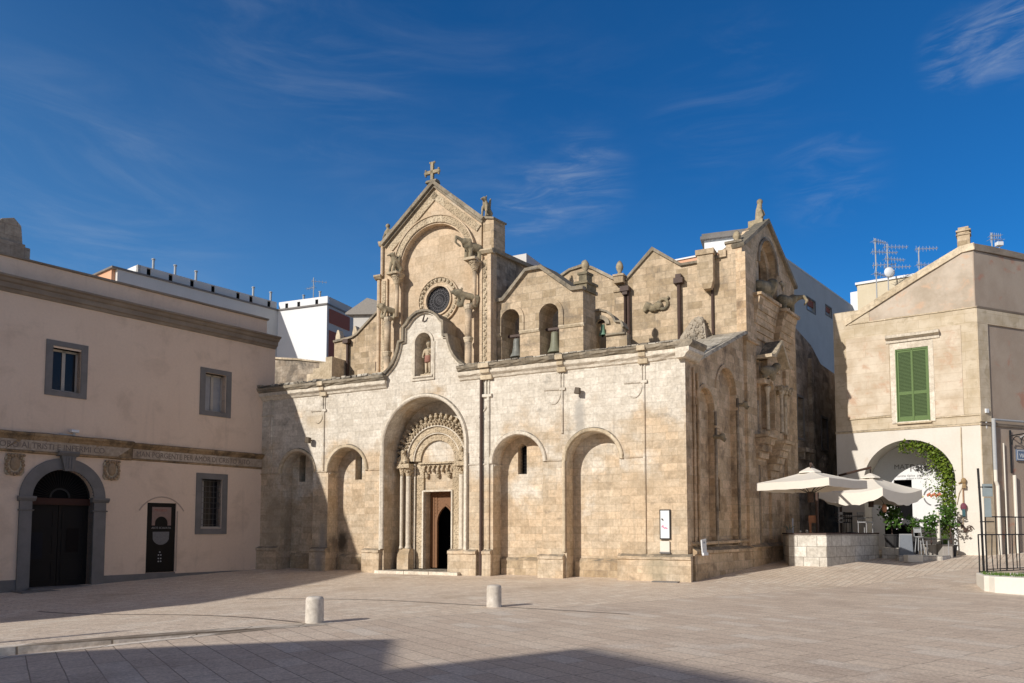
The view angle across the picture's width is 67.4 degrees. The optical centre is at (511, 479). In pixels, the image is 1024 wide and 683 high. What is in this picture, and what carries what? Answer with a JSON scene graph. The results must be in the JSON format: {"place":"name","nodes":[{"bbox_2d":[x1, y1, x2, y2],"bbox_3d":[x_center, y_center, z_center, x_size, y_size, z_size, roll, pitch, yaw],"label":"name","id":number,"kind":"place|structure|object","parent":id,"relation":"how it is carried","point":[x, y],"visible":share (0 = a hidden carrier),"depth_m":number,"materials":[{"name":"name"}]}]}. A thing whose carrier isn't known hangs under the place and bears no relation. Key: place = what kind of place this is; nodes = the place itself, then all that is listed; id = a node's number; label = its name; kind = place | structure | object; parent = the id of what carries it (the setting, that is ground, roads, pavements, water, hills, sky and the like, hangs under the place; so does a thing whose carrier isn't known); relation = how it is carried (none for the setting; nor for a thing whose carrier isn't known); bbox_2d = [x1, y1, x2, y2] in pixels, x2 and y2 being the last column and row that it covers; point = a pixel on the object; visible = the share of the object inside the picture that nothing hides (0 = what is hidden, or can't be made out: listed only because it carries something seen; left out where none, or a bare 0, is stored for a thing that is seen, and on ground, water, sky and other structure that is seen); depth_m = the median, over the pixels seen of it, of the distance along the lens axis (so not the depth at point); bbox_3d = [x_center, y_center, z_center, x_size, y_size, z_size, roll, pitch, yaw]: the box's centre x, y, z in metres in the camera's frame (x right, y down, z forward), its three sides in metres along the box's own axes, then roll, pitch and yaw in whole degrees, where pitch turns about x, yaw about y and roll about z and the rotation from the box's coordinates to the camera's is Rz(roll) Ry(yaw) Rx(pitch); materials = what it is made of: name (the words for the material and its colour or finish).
{"place":"outdoors","nodes":[
{"label":"outdoors","id":0,"kind":"place"},
{"bbox_2d":[0,550,1023,682],"bbox_3d":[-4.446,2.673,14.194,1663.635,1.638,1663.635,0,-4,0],"label":"ground","id":1,"kind":"structure","parent":0,"point":[880,619],"depth_m":14.15,"materials":[{"name":"beige stone"}]},
{"bbox_2d":[0,218,281,593],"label":"plastered building","id":2,"kind":"structure","parent":1,"relation":"on","point":[152,468],"depth_m":30.64,"materials":[{"name":"paint"}]},
{"bbox_2d":[29,504,88,586],"bbox_3d":[-17.196,2.564,29.022,0.095,3.180,2.160,-3,-5,38],"label":"door","id":3,"kind":"structure","parent":2,"relation":"in","point":[59,533],"depth_m":29.06,"materials":[{"name":"brown wood"}]},
{"bbox_2d":[44,339,88,399],"bbox_3d":[-17.153,-4.144,29.348,0.700,2.090,1.480,-3,-5,38],"label":"window","id":4,"kind":"structure","parent":2,"relation":"in","point":[61,366],"depth_m":29.34,"materials":[{"name":"grey stone"}]},
{"bbox_2d":[59,429,78,435],"bbox_3d":[-16.688,-1.766,28.945,0.220,0.230,0.640,-3,-5,38],"label":"floodlight","id":5,"kind":"object","parent":2,"relation":"on","point":[73,431],"visible":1,"depth_m":29.02,"materials":[{"name":"white plastic"}]},
{"bbox_2d":[145,503,175,572],"bbox_3d":[-14.586,2.418,31.840,0.079,2.860,1.230,-3,-5,38],"label":"glass door","id":6,"kind":"structure","parent":2,"relation":"in","point":[160,538],"depth_m":31.82,"materials":[{"name":"glass"}]},
{"bbox_2d":[195,473,227,533],"bbox_3d":[-13.317,1.085,33.750,0.480,2.650,1.480,-3,-5,38],"label":"barred window","id":7,"kind":"structure","parent":2,"relation":"in","point":[207,491],"depth_m":33.87,"materials":[{"name":"grey stone"}]},
{"bbox_2d":[199,367,231,417],"bbox_3d":[-13.363,-3.807,34.190,0.700,2.090,1.490,-3,-5,38],"label":"window","id":8,"kind":"structure","parent":2,"relation":"in","point":[211,389],"depth_m":34.18,"materials":[{"name":"grey stone"}]},
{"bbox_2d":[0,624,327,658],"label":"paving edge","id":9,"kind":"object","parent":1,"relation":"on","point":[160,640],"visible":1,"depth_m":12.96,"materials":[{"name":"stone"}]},
{"bbox_2d":[0,621,333,656],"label":"kerb","id":10,"kind":"structure","parent":1,"relation":"on","point":[9,650],"depth_m":12.69,"materials":[{"name":"stone"}]},
{"bbox_2d":[305,596,323,623],"bbox_3d":[-3.820,2.572,14.864,0.356,0.612,0.356,-3,-5,39],"label":"stone bollard","id":11,"kind":"object","parent":10,"relation":"on","point":[314,609],"visible":0.78,"depth_m":14.72,"materials":[{"name":"beige stone"}]},
{"bbox_2d":[36,611,299,622],"bbox_3d":[-8.790,3.266,18.361,11.698,0.525,0.100,-3,-5,37],"label":"drain line","id":12,"kind":"object","parent":1,"relation":"on","point":[172,614],"visible":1,"depth_m":17.92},
{"bbox_2d":[92,258,277,356],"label":"white flats","id":13,"kind":"structure","parent":1,"relation":"on","point":[152,278],"depth_m":55.60,"materials":[{"name":"grey paint"}]},
{"bbox_2d":[277,291,352,361],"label":"white block","id":14,"kind":"structure","parent":1,"relation":"on","point":[308,328],"depth_m":60.03,"materials":[{"name":"paint"}]},
{"bbox_2d":[305,277,326,297],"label":"tv antenna","id":15,"kind":"object","parent":14,"relation":"on","point":[313,286],"visible":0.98,"depth_m":61.13,"materials":[{"name":"grey metal"}]},
{"bbox_2d":[345,298,376,327],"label":"grey roofed house","id":16,"kind":"structure","parent":1,"relation":"on","point":[362,312],"depth_m":47.26,"materials":[{"name":"tile"}]},
{"bbox_2d":[353,599,622,613],"bbox_3d":[-2.600,3.166,19.284,11.784,0.204,0.090,-2,-4,30],"label":"drain line","id":17,"kind":"object","parent":1,"relation":"on","point":[485,605],"visible":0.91,"depth_m":18.20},
{"bbox_2d":[486,584,501,607],"bbox_3d":[-0.420,2.774,17.957,0.356,0.612,0.356,-2,-4,24],"label":"stone bollard","id":18,"kind":"object","parent":1,"relation":"on","point":[494,599],"visible":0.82,"depth_m":17.81,"materials":[{"name":"beige stone"}]},
{"bbox_2d":[255,161,807,581],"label":"church","id":19,"kind":"structure","parent":1,"relation":"on","point":[479,451],"depth_m":31.64,"materials":[{"name":"stone"}]},
{"bbox_2d":[305,437,311,442],"bbox_3d":[-9.041,-1.734,34.232,0.254,0.293,0.343,-2,-4,27],"label":"wall floodlight","id":20,"kind":"object","parent":19,"relation":"attached to","point":[308,440],"depth_m":34.08,"materials":[{"name":"brown metal"}]},
{"bbox_2d":[420,341,430,375],"bbox_3d":[-3.496,-5.038,32.110,0.579,1.515,0.420,-2,-4,27],"label":"saint statue","id":21,"kind":"object","parent":19,"relation":"on","point":[427,353],"visible":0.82,"depth_m":31.99,"materials":[{"name":"beige stone"}]},
{"bbox_2d":[428,287,449,312],"bbox_3d":[-3.091,-7.661,32.958,1.220,1.220,0.056,-2,-4,27],"label":"rose window","id":22,"kind":"structure","parent":19,"relation":"in","point":[438,301],"depth_m":32.97,"materials":[{"name":"grey glass"}]},
{"bbox_2d":[430,492,450,567],"bbox_3d":[-2.887,2.125,32.734,1.510,3.280,0.120,-2,-4,27],"label":"door","id":23,"kind":"structure","parent":19,"relation":"in","point":[438,500],"depth_m":32.91,"materials":[{"name":"brown wood"}]},
{"bbox_2d":[508,334,519,357],"bbox_3d":[0.207,-5.464,31.781,0.579,1.058,0.829,2,-4,-30],"label":"bell","id":24,"kind":"object","parent":19,"relation":"hanging from","point":[516,349],"visible":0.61,"depth_m":31.66,"materials":[{"name":"grey metal"}]},
{"bbox_2d":[521,446,526,473],"bbox_3d":[0.577,-0.779,30.626,0.490,1.300,0.190,-2,-4,27],"label":"window","id":25,"kind":"structure","parent":19,"relation":"in","point":[524,449],"depth_m":30.67,"materials":[{"name":"glass"}]},
{"bbox_2d":[514,253,541,265],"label":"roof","id":26,"kind":"structure","parent":19,"relation":"on","point":[526,257],"depth_m":44.51,"materials":[{"name":"grey paint"}]},
{"bbox_2d":[546,327,558,353],"bbox_3d":[1.738,-5.553,31.002,0.617,1.143,0.806,2,-4,-27],"label":"bell","id":27,"kind":"object","parent":19,"relation":"hanging from","point":[554,346],"visible":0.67,"depth_m":30.86,"materials":[{"name":"green metal"}]},
{"bbox_2d":[574,387,580,393],"bbox_3d":[2.449,-3.266,28.459,0.228,0.263,0.309,-2,-4,27],"label":"wall floodlight","id":28,"kind":"object","parent":19,"relation":"attached to","point":[577,390],"depth_m":28.32,"materials":[{"name":"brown metal"}]},
{"bbox_2d":[598,320,605,336],"bbox_3d":[3.637,-6.030,30.791,0.920,0.698,0.320,-2,-4,27],"label":"bell","id":29,"kind":"object","parent":19,"relation":"hanging from","point":[602,332],"visible":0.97,"depth_m":30.73,"materials":[{"name":"green metal"}]},
{"bbox_2d":[659,509,670,538],"bbox_3d":[5.330,1.573,26.744,0.380,1.040,0.062,-2,-4,27],"label":"information panel","id":30,"kind":"object","parent":19,"relation":"attached to","point":[665,522],"visible":1,"depth_m":26.72,"materials":[{"name":"metal"}]},
{"bbox_2d":[659,541,670,553],"bbox_3d":[5.327,2.367,26.709,0.380,0.430,0.135,-2,-4,27],"label":"white box","id":31,"kind":"object","parent":19,"relation":"attached to","point":[664,547],"visible":1,"depth_m":26.66,"materials":[{"name":"beige paint"}]},
{"bbox_2d":[701,539,707,555],"bbox_3d":[6.710,2.366,26.768,0.080,0.580,0.460,-3,-5,38],"label":"white notice","id":32,"kind":"object","parent":19,"relation":"attached to","point":[704,548],"visible":1,"depth_m":26.72,"materials":[{"name":"paper"}]},
{"bbox_2d":[652,581,679,582],"bbox_3d":[5.260,3.507,26.283,0.900,0.030,0.320,-2,-4,27],"label":"drain cover","id":33,"kind":"object","parent":1,"relation":"on","point":[668,581],"visible":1,"depth_m":26.17,"materials":[{"name":"grey metal"}]},
{"bbox_2d":[795,328,838,532],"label":"lane building","id":34,"kind":"structure","parent":1,"relation":"on","point":[816,411],"depth_m":39.74,"materials":[{"name":"stone"}]},
{"bbox_2d":[797,394,804,440],"bbox_3d":[14.069,-3.027,37.906,0.390,2.240,1.140,-3,-5,38],"label":"window","id":35,"kind":"structure","parent":34,"relation":"in","point":[798,396],"depth_m":38.10,"materials":[{"name":"grey glass"}]},
{"bbox_2d":[820,415,828,451],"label":"window","id":36,"kind":"structure","parent":34,"relation":"in","point":[821,417],"depth_m":41.04,"materials":[{"name":"grey glass"}]},
{"bbox_2d":[786,258,857,372],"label":"grey apartment block","id":37,"kind":"structure","parent":1,"relation":"on","point":[816,312],"depth_m":61.95,"materials":[{"name":"paint"}]},
{"bbox_2d":[806,295,815,314],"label":"window","id":38,"kind":"structure","parent":37,"relation":"in","point":[810,306],"depth_m":60.98,"materials":[{"name":"grey stone"}]},
{"bbox_2d":[825,304,831,318],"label":"window","id":39,"kind":"structure","parent":37,"relation":"in","point":[827,310],"depth_m":64.10,"materials":[{"name":"grey"}]},
{"bbox_2d":[782,533,898,566],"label":"stone terrace","id":40,"kind":"structure","parent":1,"relation":"on","point":[818,549],"depth_m":30.86,"materials":[{"name":"beige stone"}]},
{"bbox_2d":[783,524,794,532],"bbox_3d":[11.564,2.042,32.035,0.577,0.413,0.593,0,-4,0],"label":"agave plant","id":41,"kind":"object","parent":40,"relation":"on","point":[789,530],"visible":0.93,"depth_m":31.95,"materials":[{"name":"grey plant"}]},
{"bbox_2d":[756,462,866,532],"bbox_3d":[11.532,0.713,28.915,5.196,2.640,3.485,3,-5,-41],"label":"parasol","id":42,"kind":"object","parent":40,"relation":"on","point":[811,480],"visible":1,"depth_m":28.13,"materials":[{"name":"beige fabric"}]},
{"bbox_2d":[808,515,815,532],"bbox_3d":[12.452,1.857,31.690,0.390,0.720,0.110,-2,-4,25],"label":"wooden stand","id":43,"kind":"object","parent":40,"relation":"on","point":[812,518],"visible":1,"depth_m":31.69,"materials":[{"name":"orange wood"}]},
{"bbox_2d":[835,512,850,532],"bbox_3d":[14.348,1.872,33.297,0.465,0.900,0.512,3,-5,-36],"label":"cafe chair","id":44,"kind":"object","parent":40,"relation":"on","point":[840,513],"visible":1,"depth_m":33.20,"materials":[{"name":"metal"}]},
{"bbox_2d":[838,512,851,532],"bbox_3d":[14.750,1.921,34.045,0.512,0.900,0.465,1,-4,-9],"label":"cafe chair","id":45,"kind":"object","parent":40,"relation":"on","point":[848,513],"visible":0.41,"depth_m":33.85,"materials":[{"name":"metal"}]},
{"bbox_2d":[840,516,862,532],"bbox_3d":[14.750,1.955,33.343,0.700,0.740,0.700,0,-4,0],"label":"cafe table","id":46,"kind":"object","parent":40,"relation":"on","point":[851,523],"visible":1,"depth_m":33.18,"materials":[{"name":"metal"}]},
{"bbox_2d":[857,512,872,532],"bbox_3d":[15.249,1.862,33.151,0.512,0.900,0.465,2,-4,-29],"label":"cafe chair","id":47,"kind":"object","parent":40,"relation":"on","point":[860,514],"visible":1,"depth_m":33.21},
{"bbox_2d":[819,466,922,532],"bbox_3d":[15.531,0.879,33.344,3.419,2.887,3.183,-3,-5,41],"label":"parasol","id":48,"kind":"object","parent":40,"relation":"on","point":[889,493],"visible":0.8,"depth_m":32.68,"materials":[{"name":"beige fabric"}]},
{"bbox_2d":[876,504,903,546],"bbox_3d":[16.406,1.980,33.167,1.082,1.893,1.291,0,-4,0],"label":"potted shrub","id":49,"kind":"object","parent":40,"relation":"on","point":[894,517],"visible":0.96,"depth_m":32.87,"materials":[{"name":"green plant"}]},
{"bbox_2d":[883,519,918,553],"bbox_3d":[17.333,2.541,34.182,1.320,1.560,0.660,-3,-5,34],"label":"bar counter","id":50,"kind":"object","parent":1,"relation":"on","point":[902,530],"visible":0.3,"depth_m":33.95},
{"bbox_2d":[896,555,950,560],"bbox_3d":[17.304,3.511,32.315,2.509,0.620,1.988,-1,-4,9],"label":"stone step","id":51,"kind":"object","parent":1,"relation":"on","point":[928,557],"visible":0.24,"depth_m":31.47,"materials":[{"name":"beige stone"}]},
{"bbox_2d":[899,534,913,554],"bbox_3d":[16.553,2.745,32.254,0.600,0.900,0.090,-1,-4,10],"label":"menu board","id":52,"kind":"object","parent":51,"relation":"on","point":[905,544],"visible":0.89,"depth_m":32.22,"materials":[{"name":"white"}]},
{"bbox_2d":[905,514,922,554],"bbox_3d":[17.158,2.358,32.904,0.653,1.763,0.731,2,-4,-27],"label":"potted shrub","id":53,"kind":"object","parent":51,"relation":"on","point":[913,523],"visible":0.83,"depth_m":32.80,"materials":[{"name":"green plant"}]},
{"bbox_2d":[913,528,925,555],"bbox_3d":[16.950,2.596,31.949,0.360,1.161,0.351,0,-4,0],"label":"silver stool","id":54,"kind":"object","parent":51,"relation":"on","point":[918,531],"visible":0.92,"depth_m":32.03,"materials":[{"name":"grey metal"}]},
{"bbox_2d":[919,539,951,555],"bbox_3d":[17.750,2.844,32.233,1.100,0.700,0.600,0,-4,0],"label":"cafe table","id":55,"kind":"object","parent":51,"relation":"on","point":[935,539],"visible":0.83,"depth_m":31.99,"materials":[{"name":"metal"}]},
{"bbox_2d":[936,512,940,543],"bbox_3d":[18.200,2.261,32.772,0.140,1.750,0.133,0,-4,0],"label":"wrapped post","id":56,"kind":"object","parent":51,"relation":"on","point":[938,531],"visible":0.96,"depth_m":32.73,"materials":[{"name":"beige paint"}]},
{"bbox_2d":[833,226,1023,555],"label":"corner house","id":57,"kind":"structure","parent":1,"relation":"on","point":[932,353],"depth_m":34.57,"materials":[{"name":"paint"}]},
{"bbox_2d":[878,498,886,511],"bbox_3d":[15.849,1.109,32.898,0.402,0.609,0.190,0,-4,0],"label":"paper lantern","id":58,"kind":"object","parent":57,"relation":"hanging from","point":[884,507],"visible":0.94,"depth_m":32.82,"materials":[{"name":"orange paper"}]},
{"bbox_2d":[870,238,897,297],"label":"tv antenna","id":59,"kind":"object","parent":57,"relation":"on","point":[876,264],"visible":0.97,"depth_m":44.93,"materials":[{"name":"grey metal"}]},
{"bbox_2d":[884,244,910,289],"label":"tv antenna","id":60,"kind":"object","parent":57,"relation":"on","point":[889,271],"visible":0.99,"depth_m":44.31,"materials":[{"name":"grey metal"}]},
{"bbox_2d":[895,480,912,525],"bbox_3d":[19.016,1.982,37.120,0.970,4.100,0.050,-3,-5,34],"label":"doorway","id":61,"kind":"structure","parent":57,"relation":"in","point":[906,510],"depth_m":37.12,"materials":[{"name":"black"}]},
{"bbox_2d":[896,438,958,536],"bbox_3d":[18.782,0.352,34.652,2.440,4.482,1.018,-3,-5,34],"label":"ivy","id":62,"kind":"object","parent":57,"relation":"attached to","point":[947,475],"visible":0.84,"depth_m":34.28,"materials":[{"name":"green plant"}]},
{"bbox_2d":[958,478,966,488],"bbox_3d":[19.692,0.176,33.578,0.327,0.480,0.227,-3,-5,34],"label":"wall lantern","id":63,"kind":"object","parent":57,"relation":"attached to","point":[963,481],"depth_m":33.48,"materials":[{"name":"brown metal"}]},
{"bbox_2d":[960,494,966,516],"bbox_3d":[19.701,1.019,33.512,0.191,1.250,0.248,3,-5,-38],"label":"hanging ornament","id":64,"kind":"object","parent":63,"relation":"hanging from","point":[963,506],"visible":1,"depth_m":33.43,"materials":[{"name":"multicoloured fabric"}]},
{"bbox_2d":[957,520,972,531],"bbox_3d":[19.741,2.050,33.441,0.623,0.544,0.161,-3,-5,34],"label":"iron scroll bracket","id":65,"kind":"object","parent":57,"relation":"attached to","point":[965,529],"visible":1,"depth_m":33.40,"materials":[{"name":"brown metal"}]},
{"bbox_2d":[987,233,1003,245],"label":"tv antenna","id":66,"kind":"object","parent":57,"relation":"on","point":[991,239],"visible":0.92,"depth_m":40.92,"materials":[{"name":"grey metal"}]},
{"bbox_2d":[1009,430,1023,472],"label":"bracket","id":67,"kind":"object","parent":57,"relation":"attached to","point":[1010,446],"visible":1,"depth_m":33.99,"materials":[{"name":"metal"}]},
{"bbox_2d":[1015,449,1023,460],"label":"street sign","id":68,"kind":"object","parent":57,"relation":"attached to","point":[1019,455],"visible":1,"depth_m":34.18,"materials":[{"name":"white metal"}]},
{"bbox_2d":[917,510,944,554],"bbox_3d":[18.099,2.341,33.015,1.028,2.017,1.256,0,-4,0],"label":"potted shrub","id":69,"kind":"object","parent":1,"relation":"on","point":[930,525],"visible":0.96,"depth_m":32.85,"materials":[{"name":"green plant"}]},
{"bbox_2d":[937,535,953,557],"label":"potted grass","id":70,"kind":"object","parent":1,"relation":"on","point":[942,549],"depth_m":32.31,"materials":[{"name":"concrete"}]},
{"bbox_2d":[935,502,960,556],"bbox_3d":[18.781,2.161,33.121,0.860,2.325,1.244,-1,-4,13],"label":"potted shrub","id":71,"kind":"object","parent":1,"relation":"on","point":[946,513],"visible":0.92,"depth_m":33.06,"materials":[{"name":"green plant"}]},
{"bbox_2d":[977,468,993,570],"bbox_3d":[15.053,1.372,24.372,0.457,3.451,0.081,0,-4,2],"label":"sign post","id":72,"kind":"object","parent":1,"relation":"on","point":[987,490],"visible":0.92,"depth_m":24.39,"materials":[{"name":"metal"}]},
{"bbox_2d":[976,571,1023,594],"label":"planter wall","id":73,"kind":"structure","parent":1,"relation":"on","point":[1005,582],"depth_m":21.86,"materials":[{"name":"beige paint"}]},
{"bbox_2d":[977,534,1023,572],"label":"iron railing","id":74,"kind":"object","parent":73,"relation":"on","point":[999,551],"visible":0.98,"depth_m":24.68,"materials":[{"name":"black metal"}]},
{"bbox_2d":[984,516,1023,570],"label":"iron railing","id":75,"kind":"object","parent":1,"relation":"on","point":[1005,517],"visible":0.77,"depth_m":25.51,"materials":[{"name":"black metal"}]},
{"bbox_2d":[0,0,1023,308],"label":"sky","id":76,"kind":"structure","parent":0,"point":[273,146],"materials":[{"name":"blue"}]},
{"bbox_2d":[675,251,717,262],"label":"orange house","id":77,"kind":"structure","parent":0,"point":[688,259],"depth_m":53.16,"materials":[{"name":"paint"}]},
{"bbox_2d":[700,228,745,250],"bbox_3d":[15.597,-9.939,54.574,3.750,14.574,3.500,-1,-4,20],"label":"white roof room","id":78,"kind":"object","parent":77,"relation":"on","point":[716,240],"visible":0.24,"depth_m":53.82,"materials":[{"name":"paint"}]},
{"bbox_2d":[855,273,913,309],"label":"beige house","id":79,"kind":"structure","parent":0,"point":[866,292],"depth_m":47.36,"materials":[{"name":"paint"}]},
{"bbox_2d":[914,246,937,269],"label":"tv antenna","id":80,"kind":"object","parent":79,"relation":"on","point":[918,264],"visible":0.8,"depth_m":42.86,"materials":[{"name":"grey metal"}]},
{"bbox_2d":[903,555,922,561],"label":"white stone block","id":81,"kind":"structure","parent":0,"point":[913,558],"depth_m":30.86,"materials":[{"name":"white stone"}]},
{"bbox_2d":[995,241,1003,247],"bbox_3d":[24.649,-11.623,38.843,0.320,0.750,0.240,0,-4,0],"label":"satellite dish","id":82,"kind":"object","parent":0,"point":[999,244],"visible":0.9,"depth_m":38.75,"materials":[{"name":"white plastic"}]}
]}

